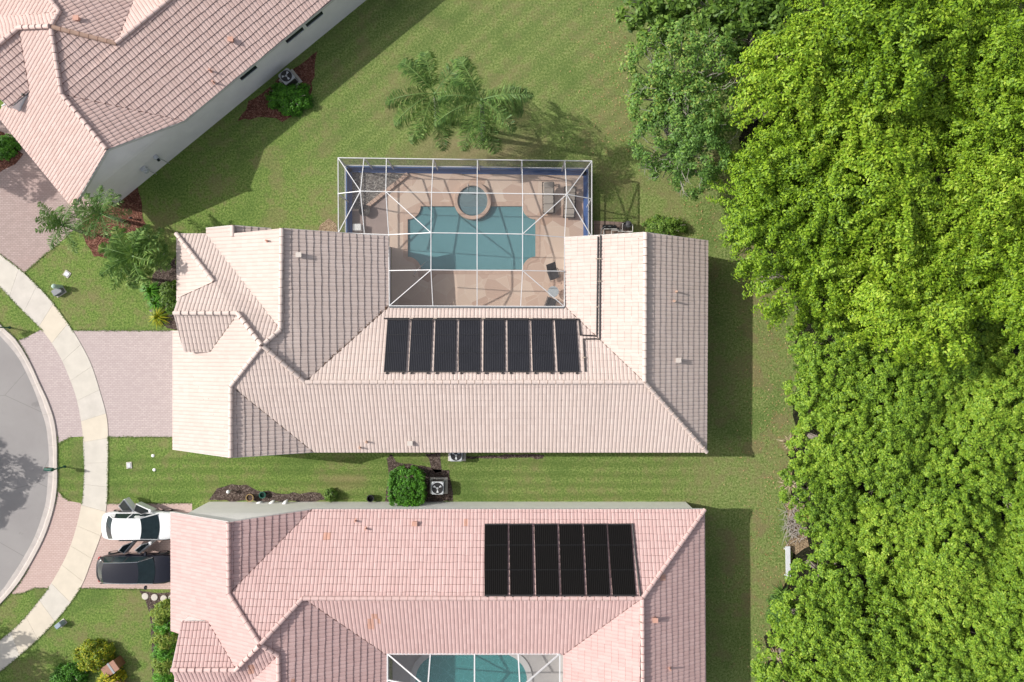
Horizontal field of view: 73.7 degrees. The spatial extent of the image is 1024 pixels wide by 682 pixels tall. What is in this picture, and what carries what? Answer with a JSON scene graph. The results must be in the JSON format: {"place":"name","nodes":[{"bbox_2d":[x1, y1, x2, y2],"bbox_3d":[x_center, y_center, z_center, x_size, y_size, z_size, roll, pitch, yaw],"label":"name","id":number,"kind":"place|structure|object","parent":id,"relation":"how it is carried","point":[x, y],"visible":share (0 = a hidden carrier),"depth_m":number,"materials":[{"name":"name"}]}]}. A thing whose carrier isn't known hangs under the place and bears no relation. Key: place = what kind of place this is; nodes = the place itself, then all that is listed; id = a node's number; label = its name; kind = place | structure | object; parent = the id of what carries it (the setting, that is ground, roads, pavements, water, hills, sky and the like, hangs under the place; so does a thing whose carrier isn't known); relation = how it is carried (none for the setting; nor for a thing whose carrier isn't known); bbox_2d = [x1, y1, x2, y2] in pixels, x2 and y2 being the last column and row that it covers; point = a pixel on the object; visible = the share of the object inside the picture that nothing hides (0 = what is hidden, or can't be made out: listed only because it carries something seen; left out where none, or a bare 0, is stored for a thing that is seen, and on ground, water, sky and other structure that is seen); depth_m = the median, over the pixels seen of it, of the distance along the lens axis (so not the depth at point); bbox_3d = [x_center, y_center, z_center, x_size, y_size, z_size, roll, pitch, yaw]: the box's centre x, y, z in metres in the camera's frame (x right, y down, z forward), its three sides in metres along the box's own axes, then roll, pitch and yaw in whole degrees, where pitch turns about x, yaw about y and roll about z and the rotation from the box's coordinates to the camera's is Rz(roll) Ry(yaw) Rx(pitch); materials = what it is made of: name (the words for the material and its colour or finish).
{"place":"outdoors","nodes":[
{"label":"outdoors","id":0,"kind":"place"},
{"bbox_2d":[0,336,48,590],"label":"road","id":1,"kind":"structure","parent":0,"point":[24,455],"depth_m":44.00,"materials":[{"name":"grey asphalt"}]},
{"bbox_2d":[0,324,57,603],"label":"kerb","id":2,"kind":"structure","parent":1,"relation":"on","point":[10,340],"depth_m":43.96,"materials":[{"name":"concrete"}]},
{"bbox_2d":[0,109,98,271],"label":"driveway","id":3,"kind":"structure","parent":0,"point":[26,185],"depth_m":43.99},
{"bbox_2d":[0,255,107,671],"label":"pavement","id":4,"kind":"structure","parent":0,"point":[28,297],"depth_m":43.97,"materials":[{"name":"concrete"}]},
{"bbox_2d":[19,330,177,442],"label":"driveway","id":5,"kind":"structure","parent":0,"point":[133,370],"depth_m":43.99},
{"bbox_2d":[12,492,191,594],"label":"driveway","id":6,"kind":"structure","parent":0,"point":[47,562],"depth_m":43.99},
{"bbox_2d":[96,550,170,589],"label":"parked car","id":7,"kind":"object","parent":6,"relation":"on","point":[115,567],"visible":0.82,"depth_m":42.76,"materials":[{"name":"black paint"}]},
{"bbox_2d":[102,497,172,553],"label":"parked car","id":8,"kind":"object","parent":6,"relation":"on","point":[129,520],"visible":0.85,"depth_m":42.89,"materials":[{"name":"white paint"}]},
{"bbox_2d":[0,0,365,208],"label":"house","id":9,"kind":"structure","parent":0,"point":[119,95],"depth_m":39.87,"materials":[{"name":"tile"}]},
{"bbox_2d":[0,0,799,681],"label":"ground","id":10,"kind":"structure","parent":0,"point":[254,172],"depth_m":44.00,"materials":[{"name":"green plant"}]},
{"bbox_2d":[71,638,116,672],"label":"croton bush","id":11,"kind":"object","parent":10,"relation":"on","point":[102,654],"visible":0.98,"depth_m":43.20,"materials":[{"name":"yellow plant"}]},
{"bbox_2d":[0,244,189,670],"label":"grass","id":12,"kind":"structure","parent":10,"relation":"on","point":[31,589],"depth_m":43.96,"materials":[{"name":"green plant"}]},
{"bbox_2d":[82,187,145,257],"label":"mulch bed","id":13,"kind":"object","parent":10,"relation":"on","point":[132,201],"visible":0.57,"depth_m":43.99,"materials":[{"name":"brown wood"}]},
{"bbox_2d":[35,202,95,252],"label":"date palm","id":14,"kind":"object","parent":13,"relation":"on","point":[55,221],"visible":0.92,"depth_m":40.52,"materials":[{"name":"green plant"}]},
{"bbox_2d":[73,185,132,238],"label":"date palm","id":15,"kind":"object","parent":13,"relation":"on","point":[99,209],"visible":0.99,"depth_m":39.83,"materials":[{"name":"green plant"}]},
{"bbox_2d":[99,226,171,286],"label":"christmas palm","id":16,"kind":"object","parent":10,"relation":"on","point":[127,249],"visible":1,"depth_m":39.83,"materials":[{"name":"green plant"}]},
{"bbox_2d":[209,484,324,501],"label":"mulch bed","id":17,"kind":"object","parent":10,"relation":"on","point":[238,493],"visible":0.93,"depth_m":43.99,"materials":[{"name":"brown wood"}]},
{"bbox_2d":[238,52,316,121],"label":"mulch bed","id":18,"kind":"object","parent":10,"relation":"on","point":[257,106],"visible":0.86,"depth_m":43.99,"materials":[{"name":"brown wood"}]},
{"bbox_2d":[264,81,313,117],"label":"bush","id":19,"kind":"object","parent":18,"relation":"on","point":[287,98],"visible":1,"depth_m":43.41,"materials":[{"name":"green plant"}]},
{"bbox_2d":[385,454,452,501],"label":"mulch bed","id":20,"kind":"object","parent":10,"relation":"on","point":[392,463],"visible":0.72,"depth_m":43.99,"materials":[{"name":"brown wood"}]},
{"bbox_2d":[387,465,427,506],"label":"clipped bush","id":21,"kind":"object","parent":20,"relation":"on","point":[399,492],"visible":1,"depth_m":42.76,"materials":[{"name":"green plant"}]},
{"bbox_2d":[385,50,489,151],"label":"queen palm","id":22,"kind":"object","parent":10,"relation":"on","point":[421,66],"visible":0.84,"depth_m":38.90,"materials":[{"name":"green plant"}]},
{"bbox_2d":[172,225,708,457],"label":"house","id":23,"kind":"structure","parent":10,"relation":"on","point":[270,322],"depth_m":39.72,"materials":[{"name":"beige tile"}]},
{"bbox_2d":[384,319,407,373],"bbox_3d":[-6.754,0.295,39.799,1.277,1.447,3.200,0,90,0],"label":"solar panel","id":24,"kind":"object","parent":23,"relation":"attached to","point":[396,345],"visible":1,"depth_m":39.80,"materials":[{"name":"black plastic"}]},
{"bbox_2d":[408,319,431,373],"bbox_3d":[-5.330,0.295,39.799,1.266,1.447,3.200,0,90,0],"label":"solar panel","id":25,"kind":"object","parent":23,"relation":"attached to","point":[420,346],"visible":1,"depth_m":39.80,"materials":[{"name":"black plastic"}]},
{"bbox_2d":[434,319,455,373],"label":"solar panel","id":26,"kind":"object","parent":23,"relation":"attached to","point":[445,346],"visible":1,"depth_m":39.80,"materials":[{"name":"black plastic"}]},
{"bbox_2d":[458,319,479,373],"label":"solar panel","id":27,"kind":"object","parent":23,"relation":"attached to","point":[469,346],"visible":1,"depth_m":39.80,"materials":[{"name":"black plastic"}]},
{"bbox_2d":[483,319,504,373],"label":"solar panel","id":28,"kind":"object","parent":23,"relation":"attached to","point":[493,348],"visible":1,"depth_m":39.78,"materials":[{"name":"black plastic"}]},
{"bbox_2d":[507,319,528,373],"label":"solar panel","id":29,"kind":"object","parent":23,"relation":"attached to","point":[518,344],"visible":1,"depth_m":39.81,"materials":[{"name":"black plastic"}]},
{"bbox_2d":[531,319,553,373],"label":"solar panel","id":30,"kind":"object","parent":23,"relation":"attached to","point":[542,346],"visible":1,"depth_m":39.80,"materials":[{"name":"black plastic"}]},
{"bbox_2d":[555,319,578,373],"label":"solar panel","id":31,"kind":"object","parent":23,"relation":"attached to","point":[566,345],"visible":1,"depth_m":39.80,"materials":[{"name":"black plastic"}]},
{"bbox_2d":[352,173,582,305],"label":"pool deck","id":32,"kind":"structure","parent":10,"relation":"on","point":[476,290],"depth_m":43.90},
{"bbox_2d":[352,194,387,235],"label":"patio slab","id":33,"kind":"structure","parent":32,"relation":"on","point":[375,220],"depth_m":43.90,"materials":[{"name":"concrete"}]},
{"bbox_2d":[352,172,403,208],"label":"gravel bed","id":34,"kind":"object","parent":32,"relation":"on","point":[373,181],"visible":0.69,"depth_m":43.89,"materials":[{"name":"grey gravel"}]},
{"bbox_2d":[338,157,591,307],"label":"screen cage","id":35,"kind":"object","parent":32,"relation":"on","point":[432,169],"visible":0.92,"depth_m":43.02,"materials":[{"name":"white metal"}]},
{"bbox_2d":[403,202,539,273],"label":"swimming pool","id":36,"kind":"structure","parent":32,"relation":"in","point":[446,252],"depth_m":45.50,"materials":[{"name":"liquid"}]},
{"bbox_2d":[454,182,490,223],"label":"spa","id":37,"kind":"object","parent":32,"relation":"on","point":[474,215],"visible":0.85,"depth_m":43.69,"materials":[{"name":"concrete"}]},
{"bbox_2d":[433,55,533,154],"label":"queen palm","id":38,"kind":"object","parent":10,"relation":"on","point":[483,136],"visible":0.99,"depth_m":37.79,"materials":[{"name":"green plant"}]},
{"bbox_2d":[615,0,698,55],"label":"dark tree","id":39,"kind":"object","parent":10,"relation":"on","point":[652,12],"visible":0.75,"depth_m":39.27,"materials":[{"name":"green plant"}]},
{"bbox_2d":[618,16,745,137],"bbox_3d":[9.706,-14.681,40.175,7.596,7.758,6.896,0,90,0],"label":"olive tree","id":40,"kind":"object","parent":10,"relation":"on","point":[662,81],"visible":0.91,"depth_m":37.63,"materials":[{"name":"green plant"}]},
{"bbox_2d":[627,86,739,201],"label":"olive tree","id":41,"kind":"object","parent":10,"relation":"on","point":[680,150],"visible":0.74,"depth_m":38.23,"materials":[{"name":"green plant"}]},
{"bbox_2d":[686,0,776,64],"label":"dark tree","id":42,"kind":"object","parent":10,"relation":"on","point":[721,17],"visible":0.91,"depth_m":38.74,"materials":[{"name":"green plant"}]},
{"bbox_2d":[706,152,813,284],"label":"broadleaf tree","id":43,"kind":"object","parent":10,"relation":"on","point":[740,214],"visible":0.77,"depth_m":36.48,"materials":[{"name":"green plant"}]},
{"bbox_2d":[742,210,861,334],"bbox_3d":[15.800,-4.032,40.068,7.176,7.969,7.170,30,90,0],"label":"broadleaf tree","id":44,"kind":"object","parent":10,"relation":"on","point":[808,285],"visible":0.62,"depth_m":37.29,"materials":[{"name":"green plant"}]},
{"bbox_2d":[170,502,705,681],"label":"house","id":45,"kind":"structure","parent":0,"point":[314,592],"depth_m":39.81,"materials":[{"name":"pink tile"}]},
{"bbox_2d":[484,523,507,596],"bbox_3d":[-0.939,12.698,39.708,1.365,1.688,3.754,0,90,0],"label":"solar panel","id":46,"kind":"object","parent":45,"relation":"attached to","point":[496,563],"visible":1,"depth_m":39.69,"materials":[{"name":"black plastic"}]},
{"bbox_2d":[509,523,532,596],"bbox_3d":[0.519,12.699,39.709,1.382,1.685,3.755,0,90,0],"label":"solar panel","id":47,"kind":"object","parent":45,"relation":"attached to","point":[521,559],"visible":1,"depth_m":39.71,"materials":[{"name":"black plastic"}]},
{"bbox_2d":[534,523,558,596],"bbox_3d":[2.004,12.700,39.711,1.379,1.682,3.756,0,90,0],"label":"solar panel","id":48,"kind":"object","parent":45,"relation":"attached to","point":[546,561],"visible":1,"depth_m":39.71,"materials":[{"name":"black plastic"}]},
{"bbox_2d":[559,523,584,596],"bbox_3d":[3.462,12.700,39.712,1.359,1.679,3.757,0,90,0],"label":"solar panel","id":49,"kind":"object","parent":45,"relation":"attached to","point":[571,560],"visible":1,"depth_m":39.71,"materials":[{"name":"black plastic"}]},
{"bbox_2d":[584,523,609,596],"bbox_3d":[4.928,12.701,39.714,1.356,1.676,3.758,0,90,0],"label":"solar panel","id":50,"kind":"object","parent":45,"relation":"attached to","point":[596,559],"visible":1,"depth_m":39.71,"materials":[{"name":"black plastic"}]},
{"bbox_2d":[608,523,635,596],"bbox_3d":[6.368,12.701,39.715,1.376,1.674,3.760,0,90,0],"label":"solar panel","id":51,"kind":"object","parent":45,"relation":"attached to","point":[621,560],"visible":1,"depth_m":39.72,"materials":[{"name":"black plastic"}]},
{"bbox_2d":[410,655,531,681],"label":"swimming pool","id":52,"kind":"structure","parent":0,"point":[460,668],"depth_m":43.99,"materials":[{"name":"teal liquid"}]},
{"bbox_2d":[393,655,562,681],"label":"pool deck","id":53,"kind":"structure","parent":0,"point":[547,673],"depth_m":44.02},
{"bbox_2d":[738,0,1023,681],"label":"forest floor","id":54,"kind":"structure","parent":0,"point":[804,552],"depth_m":43.99,"materials":[{"name":"green plant"}]},
{"bbox_2d":[736,0,813,48],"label":"dark tree","id":55,"kind":"object","parent":54,"relation":"on","point":[780,11],"visible":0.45,"depth_m":38.98,"materials":[{"name":"green plant"}]},
{"bbox_2d":[721,111,849,207],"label":"broadleaf tree","id":56,"kind":"object","parent":54,"relation":"on","point":[773,139],"visible":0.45,"depth_m":36.61,"materials":[{"name":"green plant"}]},
{"bbox_2d":[725,3,863,139],"bbox_3d":[15.469,-14.529,39.385,8.073,9.344,7.136,3,90,0],"label":"broadleaf tree","id":57,"kind":"object","parent":54,"relation":"on","point":[777,78],"visible":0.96,"depth_m":35.85,"materials":[{"name":"green plant"}]},
{"bbox_2d":[750,620,853,681],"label":"tree","id":58,"kind":"object","parent":54,"relation":"on","point":[761,672],"visible":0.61,"depth_m":40.19,"materials":[{"name":"green plant"}]},
{"bbox_2d":[740,139,883,270],"bbox_3d":[16.641,-7.896,39.541,7.395,9.023,7.389,-44,90,0],"label":"broadleaf tree","id":59,"kind":"object","parent":54,"relation":"on","point":[814,197],"visible":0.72,"depth_m":36.13,"materials":[{"name":"green plant"}]},
{"bbox_2d":[777,456,855,537],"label":"tree","id":60,"kind":"object","parent":54,"relation":"on","point":[842,494],"visible":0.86,"depth_m":40.39,"materials":[{"name":"green plant"}]},
{"bbox_2d":[766,583,872,681],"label":"tree","id":61,"kind":"object","parent":54,"relation":"on","point":[797,624],"visible":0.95,"depth_m":39.47,"materials":[{"name":"green plant"}]},
{"bbox_2d":[785,306,871,388],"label":"tree","id":62,"kind":"object","parent":54,"relation":"on","point":[833,349],"visible":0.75,"depth_m":39.68,"materials":[{"name":"green plant"}]},
{"bbox_2d":[781,354,878,442],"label":"tree","id":63,"kind":"object","parent":54,"relation":"on","point":[804,399],"visible":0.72,"depth_m":39.89,"materials":[{"name":"green plant"}]},
{"bbox_2d":[784,534,882,621],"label":"tree","id":64,"kind":"object","parent":54,"relation":"on","point":[823,576],"visible":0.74,"depth_m":40.05,"materials":[{"name":"green plant"}]},
{"bbox_2d":[784,396,887,486],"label":"tree","id":65,"kind":"object","parent":54,"relation":"on","point":[821,450],"visible":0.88,"depth_m":39.59,"materials":[{"name":"green plant"}]},
{"bbox_2d":[756,50,916,184],"bbox_3d":[18.046,-11.997,39.607,8.116,8.900,8.123,30,90,0],"label":"broadleaf tree","id":66,"kind":"object","parent":54,"relation":"on","point":[852,135],"visible":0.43,"depth_m":36.07,"materials":[{"name":"green plant"}]},
{"bbox_2d":[810,490,888,564],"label":"tree","id":67,"kind":"object","parent":54,"relation":"on","point":[850,534],"visible":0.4,"depth_m":40.67,"materials":[{"name":"green plant"}]},
{"bbox_2d":[804,588,918,681],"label":"tree","id":68,"kind":"object","parent":54,"relation":"on","point":[881,642],"visible":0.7,"depth_m":39.53,"materials":[{"name":"green plant"}]},
{"bbox_2d":[783,0,941,122],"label":"broadleaf tree","id":69,"kind":"object","parent":54,"relation":"on","point":[855,38],"visible":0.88,"depth_m":35.55,"materials":[{"name":"green plant"}]},
{"bbox_2d":[810,202,927,329],"bbox_3d":[19.793,-4.718,39.866,7.039,8.378,7.723,-18,90,0],"label":"broadleaf tree","id":70,"kind":"object","parent":54,"relation":"on","point":[874,265],"visible":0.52,"depth_m":36.87,"materials":[{"name":"green plant"}]},
{"bbox_2d":[826,393,928,485],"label":"tree","id":71,"kind":"object","parent":54,"relation":"on","point":[880,468],"visible":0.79,"depth_m":39.34,"materials":[{"name":"green plant"}]},
{"bbox_2d":[806,125,952,257],"bbox_3d":[19.723,-8.138,39.174,7.835,9.769,7.141,-14,90,0],"label":"broadleaf tree","id":72,"kind":"object","parent":54,"relation":"on","point":[910,174],"visible":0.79,"depth_m":35.68,"materials":[{"name":"green plant"}]},
{"bbox_2d":[849,452,932,536],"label":"tree","id":73,"kind":"object","parent":54,"relation":"on","point":[901,494],"visible":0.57,"depth_m":40.16,"materials":[{"name":"green plant"}]},
{"bbox_2d":[853,347,937,439],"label":"tree","id":74,"kind":"object","parent":54,"relation":"on","point":[889,369],"visible":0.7,"depth_m":39.36,"materials":[{"name":"green plant"}]},
{"bbox_2d":[854,500,941,582],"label":"tree","id":75,"kind":"object","parent":54,"relation":"on","point":[879,565],"visible":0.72,"depth_m":39.89,"materials":[{"name":"green plant"}]},
{"bbox_2d":[840,77,961,180],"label":"broadleaf tree","id":76,"kind":"object","parent":54,"relation":"on","point":[920,122],"visible":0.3,"depth_m":37.22,"materials":[{"name":"green plant"}]},
{"bbox_2d":[857,546,950,625],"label":"tree","id":77,"kind":"object","parent":54,"relation":"on","point":[896,581],"visible":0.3,"depth_m":40.34,"materials":[{"name":"green plant"}]},
{"bbox_2d":[825,267,985,375],"bbox_3d":[21.770,-1.421,39.455,8.250,9.200,5.720,13,90,0],"label":"broadleaf tree","id":78,"kind":"object","parent":54,"relation":"on","point":[884,320],"visible":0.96,"depth_m":36.22,"materials":[{"name":"green plant"}]},
{"bbox_2d":[849,0,980,78],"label":"broadleaf tree","id":79,"kind":"object","parent":54,"relation":"on","point":[911,2],"visible":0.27,"depth_m":36.36,"materials":[{"name":"green plant"}]},
{"bbox_2d":[855,226,982,335],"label":"broadleaf tree","id":80,"kind":"object","parent":54,"relation":"on","point":[945,265],"visible":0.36,"depth_m":36.99,"materials":[{"name":"green plant"}]},
{"bbox_2d":[882,401,964,476],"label":"tree","id":81,"kind":"object","parent":54,"relation":"on","point":[935,426],"visible":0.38,"depth_m":40.03,"materials":[{"name":"green plant"}]},
{"bbox_2d":[882,627,975,681],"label":"tree","id":82,"kind":"object","parent":54,"relation":"on","point":[954,668],"visible":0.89,"depth_m":39.47,"materials":[{"name":"green plant"}]},
{"bbox_2d":[899,448,987,536],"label":"tree","id":83,"kind":"object","parent":54,"relation":"on","point":[966,495],"visible":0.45,"depth_m":40.09,"materials":[{"name":"green plant"}]},
{"bbox_2d":[898,310,989,400],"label":"tree","id":84,"kind":"object","parent":54,"relation":"on","point":[955,376],"visible":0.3,"depth_m":39.32,"materials":[{"name":"green plant"}]},
{"bbox_2d":[892,549,996,645],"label":"tree","id":85,"kind":"object","parent":54,"relation":"on","point":[936,602],"visible":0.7,"depth_m":39.63,"materials":[{"name":"green plant"}]},
{"bbox_2d":[897,487,997,592],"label":"tree","id":86,"kind":"object","parent":54,"relation":"on","point":[955,543],"visible":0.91,"depth_m":39.45,"materials":[{"name":"green plant"}]},
{"bbox_2d":[880,0,1017,122],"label":"broadleaf tree","id":87,"kind":"object","parent":54,"relation":"on","point":[967,25],"visible":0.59,"depth_m":36.45,"materials":[{"name":"green plant"}]},
{"bbox_2d":[909,346,994,427],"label":"tree","id":88,"kind":"object","parent":54,"relation":"on","point":[946,401],"visible":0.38,"depth_m":39.87,"materials":[{"name":"green plant"}]},
{"bbox_2d":[910,142,1023,272],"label":"broadleaf tree","id":89,"kind":"object","parent":54,"relation":"on","point":[965,223],"visible":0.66,"depth_m":36.39,"materials":[{"name":"green plant"}]},
{"bbox_2d":[918,69,1023,177],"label":"broadleaf tree","id":90,"kind":"object","parent":54,"relation":"on","point":[969,132],"visible":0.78,"depth_m":36.97,"materials":[{"name":"green plant"}]},
{"bbox_2d":[919,216,1023,327],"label":"broadleaf tree","id":91,"kind":"object","parent":54,"relation":"on","point":[988,271],"visible":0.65,"depth_m":37.16,"materials":[{"name":"green plant"}]},
{"bbox_2d":[929,0,1023,107],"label":"broadleaf tree","id":92,"kind":"object","parent":54,"relation":"on","point":[1009,26],"visible":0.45,"depth_m":36.79,"materials":[{"name":"green plant"}]},
{"bbox_2d":[931,399,1022,494],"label":"tree","id":93,"kind":"object","parent":54,"relation":"on","point":[990,481],"visible":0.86,"depth_m":39.53,"materials":[{"name":"green plant"}]},
{"bbox_2d":[934,599,1020,681],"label":"tree","id":94,"kind":"object","parent":54,"relation":"on","point":[975,646],"visible":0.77,"depth_m":39.65,"materials":[{"name":"green plant"}]},
{"bbox_2d":[944,148,1023,253],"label":"broadleaf tree","id":95,"kind":"object","parent":54,"relation":"on","point":[977,170],"visible":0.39,"depth_m":36.13,"materials":[{"name":"green plant"}]},
{"bbox_2d":[951,351,1023,437],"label":"tree","id":96,"kind":"object","parent":54,"relation":"on","point":[1001,392],"visible":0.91,"depth_m":39.46,"materials":[{"name":"green plant"}]},
{"bbox_2d":[959,312,1015,380],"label":"tree","id":97,"kind":"object","parent":54,"relation":"on","point":[991,334],"visible":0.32,"depth_m":40.22,"materials":[{"name":"green plant"}]},
{"bbox_2d":[958,449,1023,529],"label":"tree","id":98,"kind":"object","parent":54,"relation":"on","point":[1006,495],"visible":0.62,"depth_m":40.56,"materials":[{"name":"green plant"}]},
{"bbox_2d":[959,504,1023,574],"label":"tree","id":99,"kind":"object","parent":54,"relation":"on","point":[1002,539],"visible":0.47,"depth_m":40.75,"materials":[{"name":"green plant"}]},
{"bbox_2d":[966,51,1023,162],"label":"broadleaf tree","id":100,"kind":"object","parent":54,"relation":"on","point":[1017,84],"visible":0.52,"depth_m":37.01,"materials":[{"name":"green plant"}]},
{"bbox_2d":[972,546,1023,629],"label":"tree","id":101,"kind":"object","parent":54,"relation":"on","point":[1001,589],"visible":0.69,"depth_m":40.01,"materials":[{"name":"green plant"}]},
{"bbox_2d":[974,588,1023,679],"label":"tree","id":102,"kind":"object","parent":54,"relation":"on","point":[1012,620],"visible":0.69,"depth_m":39.58,"materials":[{"name":"green plant"}]},
{"bbox_2d":[981,239,1023,347],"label":"broadleaf tree","id":103,"kind":"object","parent":54,"relation":"on","point":[1005,285],"visible":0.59,"depth_m":37.23,"materials":[{"name":"green plant"}]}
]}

